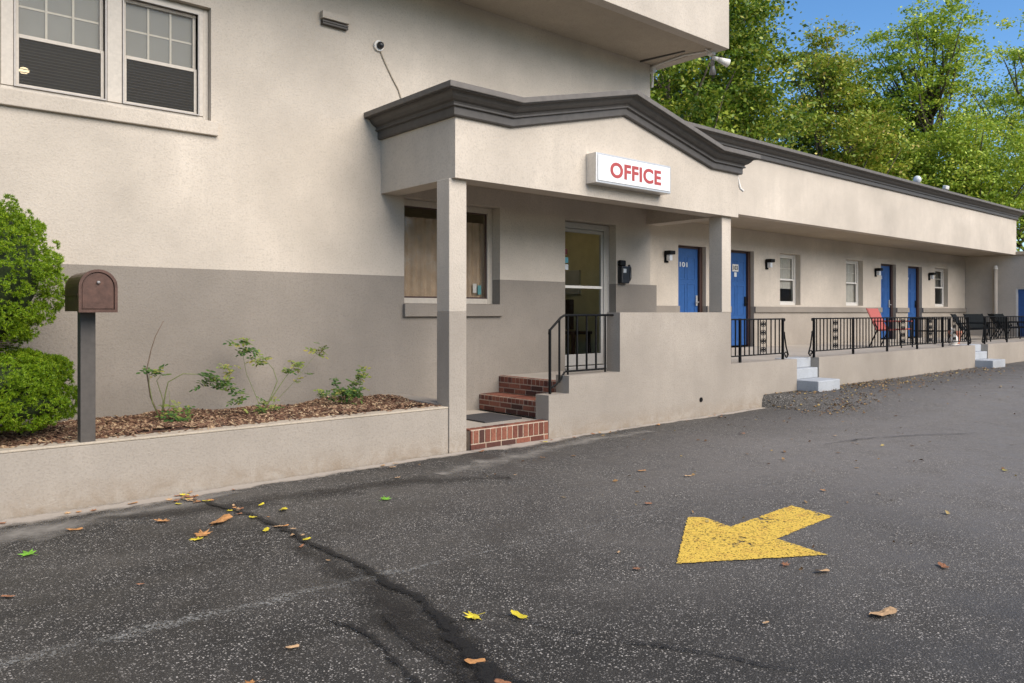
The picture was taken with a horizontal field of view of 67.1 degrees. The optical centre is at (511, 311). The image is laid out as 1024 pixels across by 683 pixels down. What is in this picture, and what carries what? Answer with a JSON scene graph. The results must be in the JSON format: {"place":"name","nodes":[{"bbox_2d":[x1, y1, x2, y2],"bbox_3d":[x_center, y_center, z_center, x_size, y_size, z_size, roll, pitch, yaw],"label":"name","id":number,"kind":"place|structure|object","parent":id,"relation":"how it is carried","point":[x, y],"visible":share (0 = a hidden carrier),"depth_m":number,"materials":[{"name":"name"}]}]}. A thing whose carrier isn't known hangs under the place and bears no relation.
{"place":"outdoors","nodes":[
{"label":"outdoors","id":0,"kind":"place"},
{"bbox_2d":[0,361,1023,682],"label":"parking lot","id":1,"kind":"structure","parent":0,"point":[76,605],"depth_m":4.41,"materials":[{"name":"grey asphalt"}]},
{"bbox_2d":[19,548,36,555],"bbox_3d":[-2.868,1.433,4.594,0.154,0.010,0.105,0,7,29],"label":"fallen leaf","id":2,"kind":"object","parent":1,"relation":"on","point":[28,553],"visible":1,"depth_m":4.61,"materials":[{"name":"green plant"}]},
{"bbox_2d":[0,491,237,541],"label":"dry patch","id":3,"kind":"object","parent":1,"relation":"on","point":[35,531],"visible":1,"depth_m":5.26,"materials":[{"name":"grey asphalt"}]},
{"bbox_2d":[193,529,209,537],"bbox_3d":[-2.013,1.436,4.990,0.128,0.012,0.186,3,7,19],"label":"fallen leaf","id":4,"kind":"object","parent":1,"relation":"on","point":[201,533],"visible":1,"depth_m":5.01,"materials":[{"name":"brown plant"}]},
{"bbox_2d":[4,565,422,663],"bbox_3d":[-1.691,1.442,3.487,3.238,0.006,0.458,0,0,-41],"label":"painted line","id":5,"kind":"object","parent":1,"relation":"on","point":[204,615],"visible":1,"depth_m":3.64,"materials":[{"name":"white paint"}]},
{"bbox_2d":[210,514,232,523],"bbox_3d":[-2.011,1.431,5.312,0.097,0.018,0.230,-4,2,14],"label":"fallen leaf","id":6,"kind":"object","parent":1,"relation":"on","point":[225,517],"visible":1,"depth_m":5.35,"materials":[{"name":"brown plant"}]},
{"bbox_2d":[286,644,298,647],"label":"fallen leaf","id":7,"kind":"object","parent":1,"relation":"on","point":[295,645],"visible":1,"depth_m":3.32,"materials":[{"name":"plant"}]},
{"bbox_2d":[105,477,510,517],"bbox_3d":[-1.493,1.446,6.199,3.303,0.006,0.959,0,0,-29],"label":"damp patch","id":8,"kind":"object","parent":1,"relation":"on","point":[249,503],"visible":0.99,"depth_m":5.81,"materials":[{"name":"black asphalt"}]},
{"bbox_2d":[179,495,527,682],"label":"tar crack","id":9,"kind":"object","parent":1,"relation":"on","point":[489,672],"visible":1,"depth_m":3.56,"materials":[{"name":"black asphalt"}]},
{"bbox_2d":[464,658,485,663],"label":"fallen leaf","id":10,"kind":"object","parent":9,"relation":"on","point":[471,661],"visible":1,"depth_m":3.18,"materials":[{"name":"orange plant"}]},
{"bbox_2d":[494,678,510,682],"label":"fallen leaf","id":11,"kind":"object","parent":9,"relation":"on","point":[496,680],"visible":1,"depth_m":3.00,"materials":[{"name":"orange plant"}]},
{"bbox_2d":[324,616,420,682],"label":"tar crack","id":12,"kind":"object","parent":1,"relation":"on","point":[393,658],"visible":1,"depth_m":3.32,"materials":[{"name":"black asphalt"}]},
{"bbox_2d":[0,407,764,526],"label":"dust verge","id":13,"kind":"structure","parent":1,"relation":"on","point":[52,515],"depth_m":6.51,"materials":[{"name":"grey concrete"}]},
{"bbox_2d":[300,548,481,682],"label":"damp patch","id":14,"kind":"object","parent":1,"relation":"on","point":[461,659],"visible":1,"depth_m":3.59,"materials":[{"name":"black asphalt"}]},
{"bbox_2d":[383,611,474,682],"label":"tar crack","id":15,"kind":"object","parent":1,"relation":"on","point":[440,657],"visible":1,"depth_m":3.32,"materials":[{"name":"black asphalt"}]},
{"bbox_2d":[464,611,482,618],"bbox_3d":[-0.175,1.435,3.659,0.101,0.010,0.148,11,0,44],"label":"fallen leaf","id":16,"kind":"object","parent":1,"relation":"on","point":[472,615],"visible":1,"depth_m":3.65,"materials":[{"name":"yellow plant"}]},
{"bbox_2d":[511,610,526,617],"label":"fallen leaf","id":17,"kind":"object","parent":1,"relation":"on","point":[517,613],"visible":1,"depth_m":3.66,"materials":[{"name":"yellow plant"}]},
{"bbox_2d":[434,431,652,474],"bbox_3d":[0.475,1.445,8.155,0.762,0.004,3.432,0,0,43],"label":"dry patch","id":18,"kind":"object","parent":1,"relation":"on","point":[532,454],"visible":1,"depth_m":7.77,"materials":[{"name":"grey asphalt"}]},
{"bbox_2d":[486,611,796,669],"bbox_3d":[0.503,1.439,3.387,1.405,0.002,0.108,0,0,24],"label":"tar crack","id":19,"kind":"object","parent":1,"relation":"on","point":[663,645],"visible":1,"depth_m":3.33,"materials":[{"name":"black asphalt"}]},
{"bbox_2d":[418,366,1016,569],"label":"leaf litter","id":20,"kind":"object","parent":1,"relation":"on","point":[813,546],"visible":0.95,"depth_m":11.83,"materials":[{"name":"brown plant"}]},
{"bbox_2d":[676,505,829,562],"bbox_3d":[1.586,1.445,5.074,0.931,0.001,1.677,0,0,24],"label":"direction arrow","id":21,"kind":"object","parent":1,"relation":"on","point":[716,550],"visible":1,"depth_m":4.95,"materials":[{"name":"yellow paint"}]},
{"bbox_2d":[775,357,839,391],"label":"concrete steps","id":22,"kind":"structure","parent":1,"relation":"on","point":[808,379],"depth_m":12.47,"materials":[{"name":"paint"}]},
{"bbox_2d":[868,606,896,615],"bbox_3d":[1.784,1.433,3.696,0.173,0.014,0.073,-3,-5,-21],"label":"fallen leaf","id":23,"kind":"object","parent":1,"relation":"on","point":[888,610],"visible":1,"depth_m":3.70,"materials":[{"name":"beige plant"}]},
{"bbox_2d":[828,433,966,443],"bbox_3d":[4.437,1.440,8.900,2.254,0.003,0.235,0,0,-20],"label":"tar crack","id":24,"kind":"object","parent":1,"relation":"on","point":[893,436],"visible":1,"depth_m":8.92,"materials":[{"name":"black asphalt"}]},
{"bbox_2d":[938,562,948,568],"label":"fallen leaf","id":25,"kind":"object","parent":1,"relation":"on","point":[943,565],"visible":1,"depth_m":4.38,"materials":[{"name":"brown plant"}]},
{"bbox_2d":[956,344,1004,367],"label":"concrete steps","id":26,"kind":"structure","parent":1,"relation":"on","point":[981,360],"depth_m":17.60,"materials":[{"name":"paint"}]},
{"bbox_2d":[655,0,1023,250],"label":"sky","id":27,"kind":"structure","parent":0,"point":[868,15],"materials":[{"name":"blue"}]},
{"bbox_2d":[911,318,949,342],"bbox_3d":[10.478,0.470,19.302,0.840,0.630,0.600,0,0,-37],"label":"patio table","id":28,"kind":"object","parent":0,"point":[931,330],"visible":0.59,"depth_m":19.27,"materials":[{"name":"black metal"}]},
{"label":"ground","id":29,"kind":"structure","parent":0,"visible":0},
{"bbox_2d":[0,393,447,519],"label":"planter wall","id":30,"kind":"structure","parent":29,"relation":"on","point":[36,479],"depth_m":6.29,"materials":[{"name":"beige paint"}]},
{"bbox_2d":[64,269,117,442],"bbox_3d":[-3.155,0.340,5.777,0.258,1.300,0.512,0,0,-41],"label":"mailbox","id":31,"kind":"object","parent":30,"relation":"on","point":[88,295],"visible":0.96,"depth_m":5.74,"materials":[{"name":"brown paint"}]},
{"bbox_2d":[82,273,113,308],"bbox_3d":[-2.999,-0.155,5.598,0.204,0.259,0.036,0,0,-41],"label":"mailbox door","id":32,"kind":"structure","parent":31,"relation":"in","point":[97,288],"depth_m":5.60,"materials":[{"name":"brown metal"}]},
{"bbox_2d":[0,394,440,447],"bbox_3d":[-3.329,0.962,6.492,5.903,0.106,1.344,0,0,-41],"label":"mulch","id":33,"kind":"object","parent":30,"relation":"in","point":[66,429],"visible":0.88,"depth_m":7.02,"materials":[{"name":"brown wood"}]},
{"bbox_2d":[0,193,76,433],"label":"shrub","id":34,"kind":"object","parent":33,"relation":"on","point":[32,383],"visible":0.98,"depth_m":5.73,"materials":[{"name":"small broad green leaves"},{"name":"twig"},{"name":"bark"}]},
{"bbox_2d":[136,321,249,421],"bbox_3d":[-2.855,0.563,6.975,0.988,0.969,0.402,0,0,-34],"label":"rose bush","id":35,"kind":"object","parent":33,"relation":"on","point":[202,374],"visible":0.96,"depth_m":6.96,"materials":[{"name":"green plant"}]},
{"bbox_2d":[223,337,328,414],"bbox_3d":[-2.227,0.631,7.600,1.146,0.768,0.604,0,0,-41],"label":"rose bush","id":36,"kind":"object","parent":33,"relation":"on","point":[262,362],"visible":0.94,"depth_m":7.49,"materials":[{"name":"green plant"}]},
{"bbox_2d":[313,365,371,403],"bbox_3d":[-1.733,0.772,7.965,0.633,0.422,0.336,0,0,-41],"label":"rose bush","id":37,"kind":"object","parent":33,"relation":"on","point":[351,392],"visible":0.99,"depth_m":7.98,"materials":[{"name":"green plant"}]},
{"bbox_2d":[0,0,760,452],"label":"office building","id":38,"kind":"structure","parent":29,"relation":"on","point":[280,182],"depth_m":8.50,"materials":[{"name":"beige paint"}]},
{"bbox_2d":[19,67,28,84],"bbox_3d":[-4.388,-1.855,6.941,0.084,0.689,0.084,0,0,-41],"label":"table lamp","id":39,"kind":"object","parent":38,"relation":"in","point":[24,77],"visible":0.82,"depth_m":6.93,"materials":[{"name":"beige"}]},
{"bbox_2d":[0,0,217,136],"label":"window","id":40,"kind":"structure","parent":38,"relation":"in","point":[162,33],"depth_m":7.14,"materials":[{"name":"paint"}]},
{"bbox_2d":[320,10,349,30],"bbox_3d":[-1.954,-3.216,8.522,0.330,0.139,0.069,0,0,-41],"label":"vent hood","id":41,"kind":"object","parent":38,"relation":"attached to","point":[335,20],"visible":1,"depth_m":8.50,"materials":[{"name":"beige paint"}]},
{"bbox_2d":[373,40,401,97],"bbox_3d":[-1.411,-2.789,8.976,0.409,0.685,0.091,0,0,-41],"label":"security camera","id":42,"kind":"object","parent":38,"relation":"attached to","point":[378,45],"visible":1,"depth_m":8.89,"materials":[{"name":"white paint"}]},
{"bbox_2d":[403,199,502,316],"bbox_3d":[-0.789,-0.656,9.720,1.520,1.422,0.318,0,0,-41],"label":"window","id":43,"kind":"structure","parent":38,"relation":"in","point":[420,234],"depth_m":9.71,"materials":[{"name":"paint"}]},
{"bbox_2d":[466,412,521,422],"bbox_3d":[-0.290,1.236,9.052,0.560,0.016,0.605,0,0,-41],"label":"door mat","id":44,"kind":"object","parent":38,"relation":"on","point":[488,417],"depth_m":8.99,"materials":[{"name":"rubber"}]},
{"bbox_2d":[565,270,580,293],"bbox_3d":[0.904,-0.500,13.141,0.035,0.400,0.700,0,0,-41],"label":"notice board","id":45,"kind":"object","parent":38,"relation":"attached to","point":[572,277],"visible":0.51,"depth_m":12.96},
{"bbox_2d":[565,299,591,353],"bbox_3d":[1.001,0.292,12.604,0.440,1.004,0.440,0,0,-41],"label":"lobby chair","id":46,"kind":"object","parent":38,"relation":"on","point":[569,306],"visible":0.56,"depth_m":12.76,"materials":[{"name":"brown wood"}]},
{"bbox_2d":[548,314,613,393],"bbox_3d":[0.850,0.489,9.327,1.134,0.929,0.028,0,0,-41],"label":"stair railing","id":47,"kind":"object","parent":38,"relation":"on","point":[567,371],"visible":1,"depth_m":9.24,"materials":[{"name":"black metal"}]},
{"bbox_2d":[565,222,608,370],"bbox_3d":[1.093,-0.236,11.315,1.093,2.128,0.230,0,0,-41],"label":"door","id":48,"kind":"structure","parent":38,"relation":"in","point":[603,231],"depth_m":11.61,"materials":[{"name":"metal"}]},
{"bbox_2d":[618,260,631,283],"bbox_3d":[1.710,-0.605,11.671,0.253,0.350,0.097,0,0,-41],"label":"wall phone","id":49,"kind":"object","parent":38,"relation":"attached to","point":[624,274],"depth_m":11.62,"materials":[{"name":"black plastic"}]},
{"bbox_2d":[586,152,670,194],"bbox_3d":[1.457,-1.688,9.496,1.395,0.353,0.176,0,0,-41],"label":"office sign","id":50,"kind":"object","parent":38,"relation":"attached to","point":[612,171],"visible":1,"depth_m":9.34,"materials":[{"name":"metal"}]},
{"bbox_2d":[640,50,705,87],"bbox_3d":[2.414,-3.711,11.731,0.377,0.366,1.019,0,0,-44],"label":"conduit","id":51,"kind":"object","parent":38,"relation":"attached to","point":[652,70],"visible":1,"depth_m":11.84,"materials":[{"name":"grey metal"}]},
{"bbox_2d":[705,48,730,74],"bbox_3d":[3.020,-3.729,11.565,0.438,0.332,0.274,0,0,-16],"label":"floodlight","id":52,"kind":"object","parent":38,"relation":"attached to","point":[725,62],"visible":1,"depth_m":11.49,"materials":[{"name":"white paint"}]},
{"bbox_2d":[738,177,743,191],"bbox_3d":[3.325,-1.859,11.245,0.060,0.228,0.111,0,0,-65],"label":"drain spout","id":53,"kind":"object","parent":38,"relation":"attached to","point":[740,188],"visible":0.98,"depth_m":11.24,"materials":[{"name":"white paint"}]},
{"bbox_2d":[655,0,806,146],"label":"leafy tree","id":54,"kind":"object","parent":29,"relation":"on","point":[762,30],"visible":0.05,"depth_m":28.98,"materials":[{"name":"green plant"}]},
{"bbox_2d":[650,37,834,146],"bbox_3d":[6.259,-4.267,31.678,10.437,11.688,12.738,0,0,-41],"label":"leafy tree","id":55,"kind":"object","parent":29,"relation":"on","point":[792,105],"visible":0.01,"depth_m":28.71,"materials":[{"name":"green plant"}]},
{"bbox_2d":[650,0,837,155],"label":"leafy tree","id":56,"kind":"object","parent":29,"relation":"on","point":[699,106],"visible":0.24,"depth_m":25.94,"materials":[{"name":"green plant"}]},
{"bbox_2d":[650,121,1023,411],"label":"guest room wing","id":57,"kind":"structure","parent":29,"relation":"on","point":[829,236],"depth_m":17.99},
{"bbox_2d":[664,250,674,262],"bbox_3d":[3.150,-1.107,15.432,0.170,0.235,0.169,0,0,-41],"label":"wall light","id":58,"kind":"object","parent":57,"relation":"attached to","point":[668,255],"visible":1,"depth_m":15.40,"materials":[{"name":"black metal"}]},
{"bbox_2d":[678,245,701,311],"bbox_3d":[3.664,-0.304,16.174,0.951,2.148,0.160,0,0,-41],"label":"door","id":59,"kind":"structure","parent":57,"relation":"in","point":[689,258],"depth_m":16.23,"materials":[{"name":"blue paint"}]},
{"bbox_2d":[731,250,749,345],"bbox_3d":[5.061,-0.304,17.383,0.950,2.148,0.160,0,0,-41],"label":"door","id":60,"kind":"structure","parent":57,"relation":"in","point":[740,260],"depth_m":17.48,"materials":[{"name":"blue paint"}]},
{"bbox_2d":[731,318,788,362],"bbox_3d":[3.787,0.431,11.847,1.755,0.668,0.034,0,0,-41],"label":"iron fence","id":61,"kind":"object","parent":57,"relation":"on","point":[762,349],"visible":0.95,"depth_m":11.89,"materials":[{"name":"black metal"}]},
{"bbox_2d":[765,259,774,268],"bbox_3d":[5.971,-1.107,17.871,0.170,0.235,0.169,0,0,-41],"label":"wall light","id":62,"kind":"object","parent":57,"relation":"attached to","point":[768,263],"visible":1,"depth_m":17.84,"materials":[{"name":"black metal"}]},
{"bbox_2d":[780,254,794,304],"bbox_3d":[6.600,-0.786,18.769,0.946,1.228,0.104,0,0,-41],"label":"window","id":63,"kind":"structure","parent":57,"relation":"in","point":[787,262],"depth_m":18.95,"materials":[{"name":"white paint"}]},
{"bbox_2d":[846,260,857,305],"bbox_3d":[9.115,-0.775,20.942,0.979,1.250,0.104,0,0,-41],"label":"window","id":64,"kind":"structure","parent":57,"relation":"in","point":[851,266],"depth_m":21.14,"materials":[{"name":"white paint"}]},
{"bbox_2d":[875,268,882,276],"bbox_3d":[10.238,-1.107,21.560,0.170,0.235,0.169,0,0,-41],"label":"wall light","id":65,"kind":"object","parent":57,"relation":"attached to","point":[878,271],"visible":1,"depth_m":21.52,"materials":[{"name":"black metal"}]},
{"bbox_2d":[881,264,892,337],"bbox_3d":[10.726,-0.304,22.279,0.981,2.148,0.160,0,0,-41],"label":"door","id":66,"kind":"structure","parent":57,"relation":"in","point":[887,273],"depth_m":22.44,"materials":[{"name":"blue paint"}]},
{"bbox_2d":[808,316,970,357],"bbox_3d":[7.708,0.431,15.236,7.371,0.668,0.034,0,0,-41],"label":"iron fence","id":67,"kind":"object","parent":57,"relation":"on","point":[835,329],"visible":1,"depth_m":14.77,"materials":[{"name":"black metal"}]},
{"bbox_2d":[866,308,912,347],"bbox_3d":[8.473,0.348,17.344,0.598,0.886,0.815,0,0,-39],"label":"patio chair","id":68,"kind":"object","parent":57,"relation":"on","point":[873,312],"visible":0.58,"depth_m":17.47,"materials":[{"name":"red fabric"}]},
{"bbox_2d":[908,266,918,336],"bbox_3d":[12.112,-0.304,23.478,1.017,2.148,0.160,0,0,-41],"label":"door","id":69,"kind":"structure","parent":57,"relation":"in","point":[913,272],"depth_m":23.63,"materials":[{"name":"blue paint"}]},
{"bbox_2d":[913,176,921,182],"bbox_3d":[10.287,-3.350,19.600,0.200,0.220,0.200,0,0,-41],"label":"roof light","id":70,"kind":"object","parent":57,"relation":"on","point":[918,179],"visible":0.66,"depth_m":19.53,"materials":[{"name":"metal"}]},
{"bbox_2d":[928,272,935,279],"bbox_3d":[13.052,-1.107,23.993,0.170,0.235,0.169,0,0,-41],"label":"wall light","id":71,"kind":"object","parent":57,"relation":"attached to","point":[931,275],"visible":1,"depth_m":23.96,"materials":[{"name":"black metal"}]},
{"bbox_2d":[935,268,943,306],"bbox_3d":[13.619,-0.785,24.860,1.056,1.226,0.139,0,0,-41],"label":"window","id":72,"kind":"structure","parent":57,"relation":"in","point":[941,271],"depth_m":25.13,"materials":[{"name":"white paint"}]},
{"bbox_2d":[948,327,958,345],"bbox_3d":[10.340,0.572,18.060,0.267,0.427,0.192,0,0,-41],"label":"animal ornament","id":73,"kind":"object","parent":57,"relation":"on","point":[953,344],"visible":0.52,"depth_m":17.99,"materials":[{"name":"white ceramic"}]},
{"bbox_2d":[948,331,961,343],"bbox_3d":[10.552,0.603,18.375,0.300,0.310,0.300,0,0,-41],"label":"flower pot","id":74,"kind":"object","parent":57,"relation":"on","point":[957,335],"visible":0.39,"depth_m":18.26,"materials":[{"name":"ceramic"}]},
{"bbox_2d":[950,314,990,341],"bbox_3d":[12.160,0.417,20.469,0.858,0.746,0.724,0,0,39],"label":"patio chair","id":75,"kind":"object","parent":57,"relation":"on","point":[953,315],"visible":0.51,"depth_m":20.45,"materials":[{"name":"black metal"}]},
{"bbox_2d":[963,314,1005,339],"bbox_3d":[13.332,0.417,21.799,0.724,0.746,0.858,0,0,-11],"label":"patio chair","id":76,"kind":"object","parent":57,"relation":"on","point":[976,318],"visible":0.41,"depth_m":22.05,"materials":[{"name":"black metal"}]},
{"bbox_2d":[981,316,1023,343],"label":"iron fence","id":77,"kind":"object","parent":57,"relation":"on","point":[985,331],"visible":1,"depth_m":18.91,"materials":[{"name":"black metal"}]},
{"bbox_2d":[988,314,1023,338],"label":"patio chair","id":78,"kind":"object","parent":57,"relation":"on","point":[1001,323],"visible":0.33,"depth_m":22.35,"materials":[{"name":"black metal"}]},
{"bbox_2d":[994,313,1023,336],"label":"patio chair","id":79,"kind":"object","parent":57,"relation":"on","point":[1004,321],"visible":0.39,"depth_m":23.84,"materials":[{"name":"black metal"}]},
{"bbox_2d":[777,14,928,180],"bbox_3d":[14.129,-5.911,33.915,8.121,14.991,8.839,0,0,-41],"label":"leafy tree","id":80,"kind":"object","parent":29,"relation":"on","point":[852,134],"visible":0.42,"depth_m":33.34,"materials":[{"name":"green plant"}]},
{"bbox_2d":[747,60,986,197],"bbox_3d":[14.050,-4.792,37.760,16.203,12.719,16.381,0,0,-41],"label":"leafy tree","id":81,"kind":"object","parent":29,"relation":"on","point":[865,105],"visible":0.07,"depth_m":33.91,"materials":[{"name":"green plant"}]},
{"bbox_2d":[821,88,1023,250],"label":"leafy tree","id":82,"kind":"object","parent":29,"relation":"on","point":[916,134],"visible":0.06,"depth_m":35.55,"materials":[{"name":"green plant"}]},
{"bbox_2d":[828,0,1023,178],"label":"leafy tree","id":83,"kind":"object","parent":29,"relation":"on","point":[932,85],"visible":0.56,"depth_m":36.01,"materials":[{"name":"green plant"}]},
{"bbox_2d":[881,96,1023,250],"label":"leafy tree","id":84,"kind":"object","parent":29,"relation":"on","point":[974,179],"visible":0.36,"depth_m":32.13,"materials":[{"name":"green plant"}]},
{"bbox_2d":[922,30,1023,250],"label":"leafy tree","id":85,"kind":"object","parent":29,"relation":"on","point":[1015,99],"visible":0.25,"depth_m":37.12,"materials":[{"name":"green plant"}]},
{"bbox_2d":[965,251,1023,335],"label":"wing","id":86,"kind":"structure","parent":29,"relation":"on","point":[978,284],"depth_m":25.37,"materials":[{"name":"beige paint"}]},
{"bbox_2d":[993,266,997,335],"bbox_3d":[15.856,-0.135,25.314,0.145,2.770,0.145,0,0,-41],"label":"downpipe","id":87,"kind":"object","parent":86,"relation":"attached to","point":[995,289],"visible":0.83,"depth_m":25.27,"materials":[{"name":"beige metal"}]},
{"bbox_2d":[1016,288,1023,335],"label":"door","id":88,"kind":"structure","parent":86,"relation":"in","point":[1019,291],"depth_m":24.88,"materials":[{"name":"blue paint"}]}
]}

